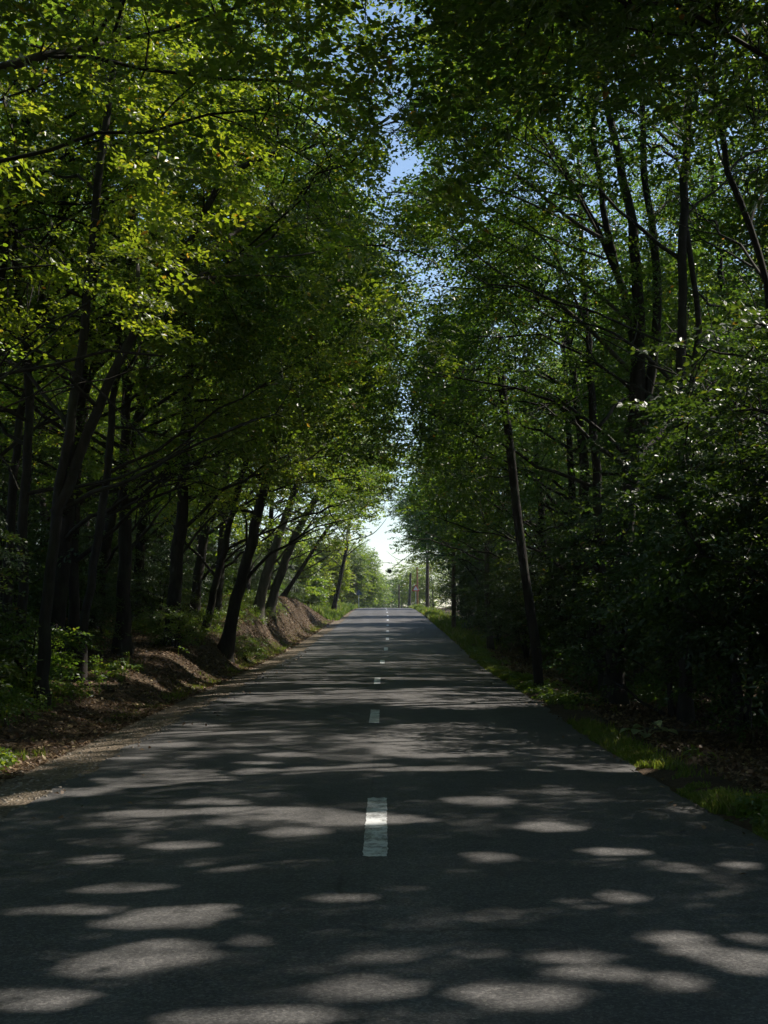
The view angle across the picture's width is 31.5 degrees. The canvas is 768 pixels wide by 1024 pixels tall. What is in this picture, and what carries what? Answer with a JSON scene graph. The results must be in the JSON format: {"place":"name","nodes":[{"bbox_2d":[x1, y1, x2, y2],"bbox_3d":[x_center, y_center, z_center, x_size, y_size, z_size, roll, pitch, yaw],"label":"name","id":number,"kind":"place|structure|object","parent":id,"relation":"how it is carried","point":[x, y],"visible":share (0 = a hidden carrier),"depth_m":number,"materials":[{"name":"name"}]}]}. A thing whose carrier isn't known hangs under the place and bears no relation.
{"place":"outdoors","nodes":[
{"label":"outdoors","id":0,"kind":"place"},
{"bbox_2d":[0,609,354,825],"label":"road shoulder","id":1,"kind":"object","parent":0,"point":[70,773],"visible":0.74,"depth_m":18.16},
{"bbox_2d":[0,651,300,821],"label":"gravel","id":2,"kind":"structure","parent":1,"relation":"on","point":[31,780],"depth_m":17.55,"materials":[{"name":"gravel"}]},
{"bbox_2d":[307,601,359,620],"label":"grass","id":3,"kind":"structure","parent":0,"point":[339,612],"depth_m":116.54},
{"bbox_2d":[0,608,767,1023],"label":"road","id":4,"kind":"structure","parent":0,"point":[532,866],"depth_m":8.66,"materials":[{"name":"asphalt"}]},
{"bbox_2d":[362,797,388,855],"bbox_3d":[-0.059,2.442,10.727,0.185,0.001,3.109,0,-5,0],"label":"road marking","id":5,"kind":"object","parent":4,"relation":"on","point":[375,838],"visible":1,"depth_m":10.41,"materials":[{"name":"white paint"}]},
{"bbox_2d":[13,648,753,874],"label":"fallen leaves","id":6,"kind":"object","parent":4,"relation":"on","point":[614,756],"visible":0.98,"depth_m":16.00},
{"bbox_2d":[0,595,767,836],"bbox_3d":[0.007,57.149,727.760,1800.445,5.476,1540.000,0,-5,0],"label":"ground","id":7,"kind":"structure","parent":0,"point":[585,713],"depth_m":25.83,"materials":[{"name":"soil"}]},
{"bbox_2d":[0,746,20,774],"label":"undergrowth","id":8,"kind":"object","parent":7,"relation":"on","point":[6,757],"visible":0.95,"depth_m":15.95,"materials":[{"name":"green plant"}]},
{"bbox_2d":[0,516,42,709],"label":"sapling","id":9,"kind":"object","parent":7,"relation":"on","point":[4,662],"visible":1,"depth_m":18.68,"materials":[{"name":"green plant"}]},
{"bbox_2d":[0,612,102,694],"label":"bush","id":10,"kind":"object","parent":7,"relation":"on","point":[66,661],"visible":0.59,"depth_m":25.17,"materials":[{"name":"green plant"}]},
{"bbox_2d":[0,411,120,635],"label":"sapling","id":11,"kind":"object","parent":7,"relation":"on","point":[52,449],"visible":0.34,"depth_m":32.64,"materials":[{"name":"green plant"}]},
{"bbox_2d":[0,189,121,542],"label":"forest tree","id":12,"kind":"object","parent":7,"relation":"on","point":[58,391],"visible":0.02,"depth_m":50.33,"materials":[{"name":"green plant"}]},
{"bbox_2d":[27,566,131,648],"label":"sapling","id":13,"kind":"object","parent":7,"relation":"on","point":[101,601],"visible":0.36,"depth_m":34.57,"materials":[{"name":"green plant"}]},
{"bbox_2d":[0,81,161,566],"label":"forest tree","id":14,"kind":"object","parent":7,"relation":"on","point":[60,334],"visible":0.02,"depth_m":45.27,"materials":[{"name":"green plant"}]},
{"bbox_2d":[0,136,165,503],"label":"forest tree","id":15,"kind":"object","parent":7,"relation":"on","point":[116,430],"visible":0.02,"depth_m":53.70,"materials":[{"name":"green plant"}]},
{"bbox_2d":[45,496,160,623],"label":"sapling","id":16,"kind":"object","parent":7,"relation":"on","point":[150,539],"visible":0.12,"depth_m":47.47,"materials":[{"name":"green plant"}]},
{"bbox_2d":[0,0,263,145],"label":"forest tree","id":17,"kind":"object","parent":7,"relation":"on","point":[7,5],"visible":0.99,"depth_m":9.72,"materials":[{"name":"green plant"}]},
{"bbox_2d":[0,0,287,489],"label":"forest tree","id":18,"kind":"object","parent":7,"relation":"on","point":[13,97],"visible":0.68,"depth_m":19.17,"materials":[{"name":"green plant"}]},
{"bbox_2d":[0,588,289,727],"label":"undergrowth","id":19,"kind":"object","parent":7,"relation":"on","point":[7,706],"visible":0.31,"depth_m":26.73,"materials":[{"name":"green plant"}]},
{"bbox_2d":[112,509,195,606],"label":"sapling","id":20,"kind":"object","parent":7,"relation":"on","point":[164,526],"visible":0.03,"depth_m":58.95,"materials":[{"name":"green plant"}]},
{"bbox_2d":[0,0,318,457],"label":"forest tree","id":21,"kind":"object","parent":7,"relation":"on","point":[43,201],"visible":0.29,"depth_m":26.35,"materials":[{"name":"green plant"}]},
{"bbox_2d":[110,562,212,632],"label":"sapling","id":22,"kind":"object","parent":7,"relation":"on","point":[141,594],"visible":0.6,"depth_m":43.44,"materials":[{"name":"green plant"}]},
{"bbox_2d":[1,620,329,776],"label":"grass","id":23,"kind":"structure","parent":7,"relation":"on","point":[274,650],"depth_m":32.10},
{"bbox_2d":[0,0,331,668],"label":"forest tree","id":24,"kind":"object","parent":7,"relation":"on","point":[10,513],"visible":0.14,"depth_m":29.07,"materials":[{"name":"green plant"}]},
{"bbox_2d":[0,594,334,782],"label":"fallen leaves","id":25,"kind":"object","parent":7,"relation":"on","point":[64,749],"visible":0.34,"depth_m":28.06,"materials":[{"name":"plant"}]},
{"bbox_2d":[12,187,324,624],"bbox_3d":[-7.608,-3.787,48.513,11.329,16.402,8.204,0,-5,0],"label":"forest tree","id":26,"kind":"object","parent":7,"relation":"on","point":[141,528],"visible":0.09,"depth_m":47.94,"materials":[{"name":"green plant"}]},
{"bbox_2d":[132,602,216,647],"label":"sapling","id":27,"kind":"object","parent":7,"relation":"on","point":[190,632],"visible":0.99,"depth_m":38.22,"materials":[{"name":"green plant"}]},
{"bbox_2d":[144,534,216,610],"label":"sapling","id":28,"kind":"object","parent":7,"relation":"on","point":[166,549],"visible":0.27,"depth_m":55.08,"materials":[{"name":"green plant"}]},
{"bbox_2d":[0,138,377,635],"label":"forest tree","id":29,"kind":"object","parent":7,"relation":"on","point":[109,525],"visible":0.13,"depth_m":39.85,"materials":[{"name":"green plant"}]},
{"bbox_2d":[0,0,389,682],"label":"forest tree","id":30,"kind":"object","parent":7,"relation":"on","point":[100,522],"visible":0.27,"depth_m":28.18,"materials":[{"name":"green plant"}]},
{"bbox_2d":[0,5,419,660],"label":"forest tree","id":31,"kind":"object","parent":7,"relation":"on","point":[62,579],"visible":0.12,"depth_m":31.43,"materials":[{"name":"green plant"}]},
{"bbox_2d":[182,558,237,601],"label":"sapling","id":32,"kind":"object","parent":7,"relation":"on","point":[232,573],"visible":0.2,"depth_m":64.94,"materials":[{"name":"green plant"}]},
{"bbox_2d":[0,0,423,687],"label":"forest tree","id":33,"kind":"object","parent":7,"relation":"on","point":[26,482],"visible":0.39,"depth_m":26.08,"materials":[{"name":"green plant"}]},
{"bbox_2d":[0,15,435,658],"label":"forest tree","id":34,"kind":"object","parent":7,"relation":"on","point":[74,597],"visible":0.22,"depth_m":32.93,"materials":[{"name":"green plant"}]},
{"bbox_2d":[4,95,433,646],"bbox_3d":[-4.602,-4.186,39.607,12.170,16.856,7.814,0,-5,0],"label":"forest tree","id":35,"kind":"object","parent":7,"relation":"on","point":[178,551],"visible":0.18,"depth_m":38.98,"materials":[{"name":"green plant"}]},
{"bbox_2d":[0,1,440,655],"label":"forest tree","id":36,"kind":"object","parent":7,"relation":"on","point":[124,643],"visible":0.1,"depth_m":34.95,"materials":[{"name":"green plant"}]},
{"bbox_2d":[207,528,262,589],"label":"sapling","id":37,"kind":"object","parent":7,"relation":"on","point":[253,560],"visible":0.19,"depth_m":78.73,"materials":[{"name":"green plant"}]},
{"bbox_2d":[96,274,378,574],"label":"forest tree","id":38,"kind":"object","parent":7,"relation":"on","point":[280,509],"visible":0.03,"depth_m":65.02,"materials":[{"name":"green plant"}]},
{"bbox_2d":[85,274,409,620],"bbox_3d":[-5.267,-3.319,52.534,12.655,15.853,8.219,0,-5,0],"label":"forest tree","id":39,"kind":"object","parent":7,"relation":"on","point":[202,543],"visible":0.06,"depth_m":51.86,"materials":[{"name":"green plant"}]},
{"bbox_2d":[234,632,272,664],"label":"sapling","id":40,"kind":"object","parent":7,"relation":"on","point":[249,649],"visible":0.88,"depth_m":46.23,"materials":[{"name":"green plant"}]},
{"bbox_2d":[115,267,412,613],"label":"forest tree","id":41,"kind":"object","parent":7,"relation":"on","point":[218,605],"visible":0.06,"depth_m":56.89,"materials":[{"name":"green plant"}]},
{"bbox_2d":[83,229,450,633],"bbox_3d":[-3.787,-2.901,46.369,13.824,14.791,7.958,0,-5,0],"label":"forest tree","id":42,"kind":"object","parent":7,"relation":"on","point":[226,548],"visible":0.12,"depth_m":45.91,"materials":[{"name":"green plant"}]},
{"bbox_2d":[0,0,565,708],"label":"forest tree","id":43,"kind":"object","parent":7,"relation":"on","point":[64,482],"visible":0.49,"depth_m":23.27,"materials":[{"name":"green plant"}]},
{"bbox_2d":[90,187,480,662],"bbox_3d":[-3.195,-3.212,44.313,13.290,16.463,8.837,0,-5,0],"label":"forest tree","id":44,"kind":"object","parent":7,"relation":"on","point":[226,644],"visible":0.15,"depth_m":43.87,"materials":[{"name":"green plant"}]},
{"bbox_2d":[189,380,388,593],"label":"forest tree","id":45,"kind":"object","parent":7,"relation":"on","point":[251,568],"visible":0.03,"depth_m":73.89,"materials":[{"name":"green plant"}]},
{"bbox_2d":[256,526,326,604],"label":"forest tree","id":46,"kind":"object","parent":7,"relation":"on","point":[299,563],"visible":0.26,"depth_m":119.04,"materials":[{"name":"green plant"}]},
{"bbox_2d":[0,0,597,441],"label":"forest tree","id":47,"kind":"object","parent":7,"relation":"on","point":[264,60],"visible":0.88,"depth_m":13.49,"materials":[{"name":"green plant"}]},
{"bbox_2d":[194,383,415,623],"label":"forest tree","id":48,"kind":"object","parent":7,"relation":"on","point":[271,603],"visible":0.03,"depth_m":66.84,"materials":[{"name":"green plant"}]},
{"bbox_2d":[158,255,455,624],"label":"forest tree","id":49,"kind":"object","parent":7,"relation":"on","point":[264,581],"visible":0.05,"depth_m":61.83,"materials":[{"name":"green plant"}]},
{"bbox_2d":[281,536,343,602],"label":"forest tree","id":50,"kind":"object","parent":7,"relation":"on","point":[324,562],"visible":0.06,"depth_m":127.46,"materials":[{"name":"green plant"}]},
{"bbox_2d":[219,375,408,595],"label":"forest tree","id":51,"kind":"object","parent":7,"relation":"on","point":[270,515],"visible":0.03,"depth_m":80.95,"materials":[{"name":"green plant"}]},
{"bbox_2d":[300,569,330,606],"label":"forest tree","id":52,"kind":"object","parent":7,"relation":"on","point":[322,581],"visible":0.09,"depth_m":122.97,"materials":[{"name":"green plant"}]},
{"bbox_2d":[248,427,412,596],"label":"forest tree","id":53,"kind":"object","parent":7,"relation":"on","point":[314,546],"visible":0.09,"depth_m":89.86,"materials":[{"name":"green plant"}]},
{"bbox_2d":[305,530,356,605],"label":"forest tree","id":54,"kind":"object","parent":7,"relation":"on","point":[347,577],"visible":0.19,"depth_m":137.19,"materials":[{"name":"green plant"}]},
{"bbox_2d":[308,464,390,609],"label":"forest tree","id":55,"kind":"object","parent":7,"relation":"on","point":[338,588],"visible":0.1,"depth_m":127.80,"materials":[{"name":"green plant"}]},
{"bbox_2d":[324,539,375,604],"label":"forest tree","id":56,"kind":"object","parent":7,"relation":"on","point":[361,572],"visible":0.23,"depth_m":188.73,"materials":[{"name":"green plant"}]},
{"bbox_2d":[345,538,387,607],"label":"forest tree","id":57,"kind":"object","parent":7,"relation":"on","point":[374,565],"visible":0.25,"depth_m":198.88,"materials":[{"name":"green plant"}]},
{"bbox_2d":[357,569,393,607],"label":"forest tree","id":58,"kind":"object","parent":7,"relation":"on","point":[382,602],"visible":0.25,"depth_m":229.04,"materials":[{"name":"green plant"}]},
{"bbox_2d":[380,560,429,607],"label":"forest tree","id":59,"kind":"object","parent":7,"relation":"on","point":[396,584],"visible":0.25,"depth_m":259.19,"materials":[{"name":"green plant"}]},
{"bbox_2d":[378,438,451,573],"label":"forest tree","id":60,"kind":"object","parent":7,"relation":"on","point":[392,516],"visible":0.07,"depth_m":148.09,"materials":[{"name":"green plant"}]},
{"bbox_2d":[392,560,441,606],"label":"forest tree","id":61,"kind":"object","parent":7,"relation":"on","point":[404,593],"visible":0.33,"depth_m":219.16,"materials":[{"name":"green plant"}]},
{"bbox_2d":[405,560,450,607],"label":"forest tree","id":62,"kind":"object","parent":7,"relation":"on","point":[423,585],"visible":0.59,"depth_m":199.12,"materials":[{"name":"green plant"}]},
{"bbox_2d":[385,467,480,615],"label":"forest tree","id":63,"kind":"object","parent":7,"relation":"on","point":[400,530],"visible":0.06,"depth_m":117.59,"materials":[{"name":"green plant"}]},
{"bbox_2d":[318,345,578,649],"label":"forest tree","id":64,"kind":"object","parent":7,"relation":"on","point":[490,643],"visible":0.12,"depth_m":59.84,"materials":[{"name":"green plant"}]},
{"bbox_2d":[433,554,472,619],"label":"sapling","id":65,"kind":"object","parent":7,"relation":"on","point":[440,589],"visible":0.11,"depth_m":104.68,"materials":[{"name":"green plant"}]},
{"bbox_2d":[381,447,532,582],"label":"forest tree","id":66,"kind":"object","parent":7,"relation":"on","point":[398,514],"visible":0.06,"depth_m":97.81,"materials":[{"name":"green plant"}]},
{"bbox_2d":[372,421,568,586],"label":"forest tree","id":67,"kind":"object","parent":7,"relation":"on","point":[434,531],"visible":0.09,"depth_m":76.24,"materials":[{"name":"green plant"}]},
{"bbox_2d":[441,541,499,624],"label":"sapling","id":68,"kind":"object","parent":7,"relation":"on","point":[448,607],"visible":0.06,"depth_m":86.83,"materials":[{"name":"green plant"}]},
{"bbox_2d":[397,467,547,574],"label":"forest tree","id":69,"kind":"object","parent":7,"relation":"on","point":[425,546],"visible":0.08,"depth_m":84.88,"materials":[{"name":"green plant"}]},
{"bbox_2d":[445,544,511,632],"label":"sapling","id":70,"kind":"object","parent":7,"relation":"on","point":[464,578],"visible":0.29,"depth_m":77.50,"materials":[{"name":"green plant"}]},
{"bbox_2d":[350,380,613,632],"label":"forest tree","id":71,"kind":"object","parent":7,"relation":"on","point":[441,533],"visible":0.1,"depth_m":68.40,"materials":[{"name":"green plant"}]},
{"bbox_2d":[372,279,660,650],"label":"forest tree","id":72,"kind":"object","parent":7,"relation":"on","point":[469,525],"visible":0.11,"depth_m":52.80,"materials":[{"name":"green plant"}]},
{"bbox_2d":[468,530,570,658],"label":"sapling","id":73,"kind":"object","parent":7,"relation":"on","point":[501,586],"visible":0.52,"depth_m":51.85,"materials":[{"name":"green plant"}]},
{"bbox_2d":[277,57,764,690],"bbox_3d":[3.578,-3.538,34.798,13.163,16.967,8.444,0,-5,0],"label":"forest tree","id":74,"kind":"object","parent":7,"relation":"on","point":[591,397],"visible":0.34,"depth_m":34.78,"materials":[{"name":"green plant"}]},
{"bbox_2d":[498,371,543,687],"bbox_3d":[3.191,0.514,31.542,1.051,7.896,0.316,0,-5,-5],"label":"utility pole","id":75,"kind":"object","parent":7,"relation":"on","point":[533,630],"visible":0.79,"depth_m":31.45,"materials":[{"name":"brown wood"}]},
{"bbox_2d":[473,498,570,621],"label":"sapling","id":76,"kind":"object","parent":7,"relation":"on","point":[497,560],"visible":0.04,"depth_m":64.88,"materials":[{"name":"green plant"}]},
{"bbox_2d":[478,497,569,641],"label":"sapling","id":77,"kind":"object","parent":7,"relation":"on","point":[493,611],"visible":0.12,"depth_m":57.66,"materials":[{"name":"green plant"}]},
{"bbox_2d":[488,532,569,635],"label":"sapling","id":78,"kind":"object","parent":7,"relation":"on","point":[519,581],"visible":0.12,"depth_m":54.86,"materials":[{"name":"green plant"}]},
{"bbox_2d":[332,176,734,673],"bbox_3d":[4.545,-2.415,40.333,12.467,15.057,7.994,0,-5,0],"label":"forest tree","id":79,"kind":"object","parent":7,"relation":"on","point":[548,378],"visible":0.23,"depth_m":40.09,"materials":[{"name":"green plant"}]},
{"bbox_2d":[301,0,767,705],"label":"forest tree","id":80,"kind":"object","parent":7,"relation":"on","point":[619,696],"visible":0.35,"depth_m":30.30,"materials":[{"name":"green plant"}]},
{"bbox_2d":[375,222,693,661],"bbox_3d":[5.385,-2.409,46.277,11.863,15.688,8.055,0,-5,0],"label":"forest tree","id":81,"kind":"object","parent":7,"relation":"on","point":[569,439],"visible":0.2,"depth_m":45.99,"materials":[{"name":"green plant"}]},
{"bbox_2d":[309,1,767,722],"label":"forest tree","id":82,"kind":"object","parent":7,"relation":"on","point":[685,707],"visible":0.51,"depth_m":27.46,"materials":[{"name":"green plant"}]},
{"bbox_2d":[496,546,609,652],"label":"sapling","id":83,"kind":"object","parent":7,"relation":"on","point":[537,600],"visible":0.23,"depth_m":48.24,"materials":[{"name":"green plant"}]},
{"bbox_2d":[353,0,767,213],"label":"forest tree","id":84,"kind":"object","parent":7,"relation":"on","point":[719,28],"visible":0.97,"depth_m":11.94,"materials":[{"name":"green plant"}]},
{"bbox_2d":[404,0,767,214],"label":"forest tree","id":85,"kind":"object","parent":7,"relation":"on","point":[635,91],"visible":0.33,"depth_m":16.86,"materials":[{"name":"green plant"}]},
{"bbox_2d":[413,0,767,425],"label":"forest tree","id":86,"kind":"object","parent":7,"relation":"on","point":[761,270],"visible":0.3,"depth_m":25.37,"materials":[{"name":"green plant"}]},
{"bbox_2d":[462,647,767,840],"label":"grass","id":87,"kind":"structure","parent":7,"relation":"on","point":[715,800],"depth_m":15.33,"materials":[{"name":"plant"}]},
{"bbox_2d":[462,625,767,793],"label":"fallen leaves","id":88,"kind":"object","parent":7,"relation":"on","point":[725,762],"visible":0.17,"depth_m":21.23,"materials":[{"name":"plant"}]},
{"bbox_2d":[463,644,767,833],"bbox_3d":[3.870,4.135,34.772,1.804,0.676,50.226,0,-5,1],"label":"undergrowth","id":89,"kind":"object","parent":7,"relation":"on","point":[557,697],"visible":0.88,"depth_m":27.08,"materials":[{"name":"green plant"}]},
{"bbox_2d":[534,455,704,682],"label":"sapling","id":90,"kind":"object","parent":7,"relation":"on","point":[561,630],"visible":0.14,"depth_m":36.16,"materials":[{"name":"green plant"}]},
{"bbox_2d":[518,635,767,744],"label":"undergrowth","id":91,"kind":"object","parent":7,"relation":"on","point":[660,696],"visible":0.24,"depth_m":26.44,"materials":[{"name":"green plant"}]},
{"bbox_2d":[620,720,677,737],"bbox_3d":[3.542,2.913,18.209,0.727,0.276,0.476,-4,-6,41],"label":"burdock plant","id":92,"kind":"object","parent":7,"relation":"on","point":[645,734],"visible":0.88,"depth_m":18.22,"materials":[{"name":"green plant"}]},
{"bbox_2d":[537,427,767,715],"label":"sapling","id":93,"kind":"object","parent":7,"relation":"on","point":[608,640],"visible":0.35,"depth_m":25.10,"materials":[{"name":"green plant"}]},
{"bbox_2d":[557,86,767,533],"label":"forest tree","id":94,"kind":"object","parent":7,"relation":"on","point":[674,319],"visible":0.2,"depth_m":37.25,"materials":[{"name":"green plant"}]},
{"bbox_2d":[559,176,767,656],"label":"forest tree","id":95,"kind":"object","parent":7,"relation":"on","point":[675,248],"visible":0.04,"depth_m":44.09,"materials":[{"name":"green plant"}]},
{"bbox_2d":[568,342,767,729],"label":"sapling","id":96,"kind":"object","parent":7,"relation":"on","point":[735,681],"visible":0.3,"depth_m":22.77,"materials":[{"name":"green plant"}]},
{"bbox_2d":[587,272,767,699],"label":"sapling","id":97,"kind":"object","parent":7,"relation":"on","point":[677,614],"visible":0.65,"depth_m":20.70,"materials":[{"name":"green plant"}]},
{"bbox_2d":[593,427,767,694],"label":"sapling","id":98,"kind":"object","parent":7,"relation":"on","point":[608,497],"visible":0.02,"depth_m":30.50,"materials":[{"name":"green plant"}]},
{"bbox_2d":[597,347,767,719],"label":"sapling","id":99,"kind":"object","parent":7,"relation":"on","point":[736,632],"visible":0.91,"depth_m":19.26,"materials":[{"name":"green plant"}]},
{"bbox_2d":[603,510,767,708],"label":"sapling","id":100,"kind":"object","parent":7,"relation":"on","point":[694,672],"visible":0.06,"depth_m":27.04,"materials":[{"name":"green plant"}]},
{"bbox_2d":[642,96,767,528],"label":"forest tree","id":101,"kind":"object","parent":7,"relation":"on","point":[730,259],"visible":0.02,"depth_m":45.62,"materials":[{"name":"green plant"}]},
{"bbox_2d":[651,0,767,436],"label":"forest tree","id":102,"kind":"object","parent":7,"relation":"on","point":[726,207],"visible":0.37,"depth_m":27.99,"materials":[{"name":"green plant"}]},
{"bbox_2d":[683,370,767,702],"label":"sapling","id":103,"kind":"object","parent":7,"relation":"on","point":[716,665],"visible":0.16,"depth_m":21.99,"materials":[{"name":"green plant"}]},
{"bbox_2d":[696,0,767,148],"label":"forest tree","id":104,"kind":"object","parent":7,"relation":"on","point":[750,127],"visible":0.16,"depth_m":21.08,"materials":[{"name":"green plant"}]},
{"bbox_2d":[0,0,767,607],"label":"sky","id":105,"kind":"structure","parent":0,"point":[381,540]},
{"bbox_2d":[408,603,513,649],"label":"grass","id":106,"kind":"structure","parent":0,"point":[433,615],"depth_m":82.73,"materials":[{"name":"plant"}]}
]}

